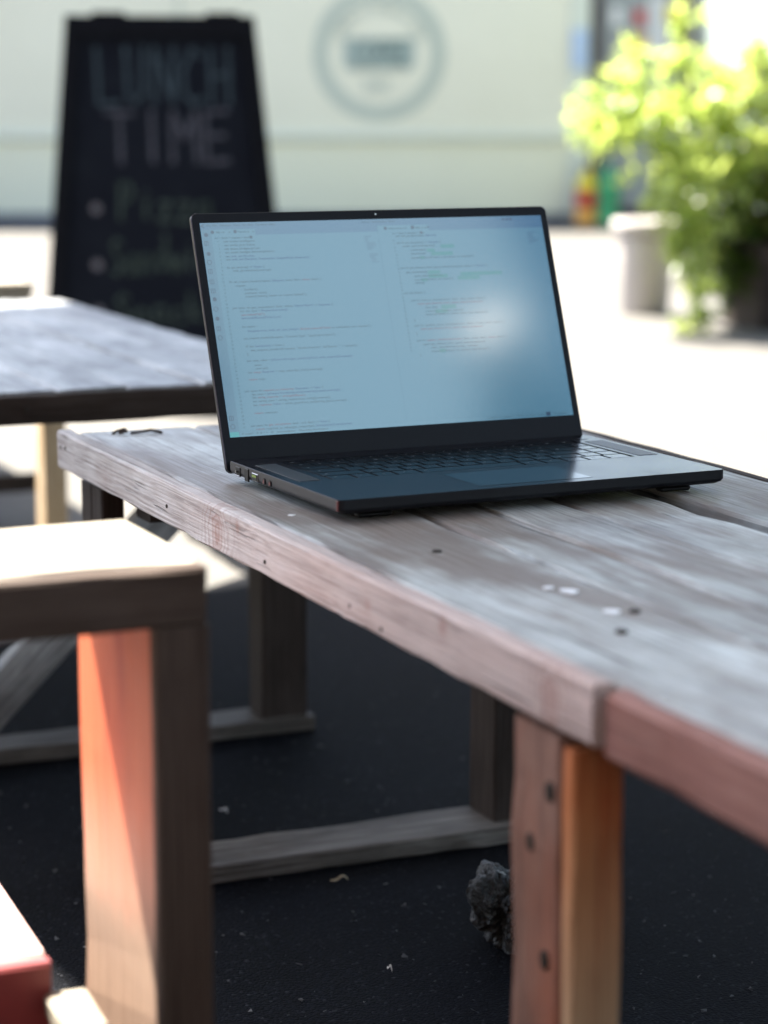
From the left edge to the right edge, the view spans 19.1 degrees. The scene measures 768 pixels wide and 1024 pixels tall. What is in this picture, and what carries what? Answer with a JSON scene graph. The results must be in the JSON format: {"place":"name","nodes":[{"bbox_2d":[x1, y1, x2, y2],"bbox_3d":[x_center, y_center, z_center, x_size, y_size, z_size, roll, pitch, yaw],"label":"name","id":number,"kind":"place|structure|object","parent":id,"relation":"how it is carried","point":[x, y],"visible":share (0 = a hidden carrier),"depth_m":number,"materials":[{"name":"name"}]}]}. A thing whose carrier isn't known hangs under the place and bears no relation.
{"place":"outdoors","nodes":[
{"label":"outdoors","id":0,"kind":"place"},
{"bbox_2d":[0,0,698,223],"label":"cream building","id":1,"kind":"structure","parent":0,"point":[396,104],"depth_m":15.05,"materials":[{"name":"beige paint"}]},
{"bbox_2d":[572,29,587,69],"bbox_3d":[1.285,-3.033,14.953,0.100,0.260,0.030,0,10,0],"label":"wall plate","id":2,"kind":"object","parent":1,"relation":"attached to","point":[579,48],"depth_m":14.94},
{"bbox_2d":[588,0,690,220],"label":"door","id":3,"kind":"structure","parent":1,"relation":"in","point":[648,19],"depth_m":15.05,"materials":[{"name":"white glass"}]},
{"bbox_2d":[0,532,767,1023],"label":"asphalt patch","id":4,"kind":"object","parent":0,"point":[344,972],"visible":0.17,"depth_m":2.31,"materials":[{"name":"black asphalt"}]},
{"bbox_2d":[0,887,106,1023],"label":"red step seat","id":5,"kind":"object","parent":4,"relation":"on","point":[27,996],"visible":1,"depth_m":1.42,"materials":[{"name":"paint"}]},
{"bbox_2d":[0,520,213,1023],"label":"plank bench","id":6,"kind":"object","parent":4,"relation":"on","point":[124,602],"visible":0.99,"depth_m":1.38,"materials":[{"name":"brown wood"}]},
{"bbox_2d":[0,299,314,764],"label":"wooden table","id":7,"kind":"object","parent":4,"relation":"on","point":[62,363],"visible":0.7,"depth_m":2.81,"materials":[{"name":"brown wood"}]},
{"bbox_2d":[330,875,347,880],"bbox_3d":[-0.045,0.367,2.283,0.020,0.007,0.004,-5,11,-28],"label":"leaf","id":8,"kind":"object","parent":4,"relation":"on","point":[338,877],"visible":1,"depth_m":2.28,"materials":[{"name":"plant"}]},
{"bbox_2d":[0,625,765,1023],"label":"loose grit","id":9,"kind":"object","parent":4,"relation":"on","point":[386,883],"visible":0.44,"depth_m":2.29,"materials":[{"name":"grey gravel"}]},
{"bbox_2d":[57,425,767,1023],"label":"wooden table","id":10,"kind":"object","parent":4,"relation":"on","point":[589,647],"visible":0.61,"depth_m":1.52,"materials":[{"name":"grey wood"}]},
{"bbox_2d":[189,206,722,517],"bbox_3d":[0.056,-0.141,1.963,0.361,0.226,0.316,-5,11,-25],"label":"laptop","id":11,"kind":"object","parent":10,"relation":"on","point":[368,363],"visible":1,"depth_m":2.04,"materials":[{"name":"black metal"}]},
{"bbox_2d":[466,860,513,954],"bbox_3d":[0.121,0.363,2.112,0.088,0.084,0.092,4,11,22],"label":"stone lump","id":12,"kind":"object","parent":4,"relation":"on","point":[489,891],"visible":0.52,"depth_m":2.08,"materials":[{"name":"grey stone"}]},
{"bbox_2d":[0,212,767,587],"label":"ground","id":13,"kind":"structure","parent":0,"point":[650,380],"depth_m":6.58,"materials":[{"name":"white concrete"}]},
{"bbox_2d":[0,274,36,493],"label":"wooden table","id":14,"kind":"object","parent":13,"relation":"on","point":[13,289],"visible":0.62,"depth_m":4.27,"materials":[{"name":"brown wood"}]},
{"bbox_2d":[47,11,275,339],"bbox_3d":[-0.590,-0.816,6.090,0.669,1.015,0.415,-2,10,-8],"label":"chalkboard sign","id":15,"kind":"object","parent":13,"relation":"on","point":[162,136],"visible":0.74,"depth_m":5.99,"materials":[{"name":"black wood"}]},
{"bbox_2d":[575,165,597,226],"bbox_3d":[1.325,-2.071,14.918,0.147,0.398,0.147,0,10,0],"label":"bottle","id":16,"kind":"object","parent":13,"relation":"on","point":[586,197],"visible":1,"depth_m":14.87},
{"bbox_2d":[597,160,619,226],"bbox_3d":[1.465,-2.078,14.866,0.143,0.430,0.143,0,10,0],"label":"bottle","id":17,"kind":"object","parent":13,"relation":"on","point":[608,202],"visible":0.91,"depth_m":14.82,"materials":[{"name":"green glass"}]},
{"bbox_2d":[612,218,679,315],"bbox_3d":[0.985,-0.924,8.591,0.256,0.352,0.256,0,10,0],"label":"white planter","id":18,"kind":"object","parent":13,"relation":"on","point":[645,277],"visible":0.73,"depth_m":8.51,"materials":[{"name":"ceramic"}]},
{"bbox_2d":[696,0,767,237],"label":"side wall","id":19,"kind":"structure","parent":13,"relation":"on","point":[737,21],"depth_m":13.63,"materials":[{"name":"white paint"}]},
{"bbox_2d":[720,238,767,330],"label":"dark planter","id":20,"kind":"object","parent":13,"relation":"on","point":[753,315],"visible":0.73,"depth_m":7.97,"materials":[{"name":"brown wood"}]},
{"bbox_2d":[562,0,767,335],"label":"leafy shrub","id":21,"kind":"object","parent":20,"relation":"in","point":[741,170],"visible":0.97,"depth_m":7.84,"materials":[{"name":"green plant"}]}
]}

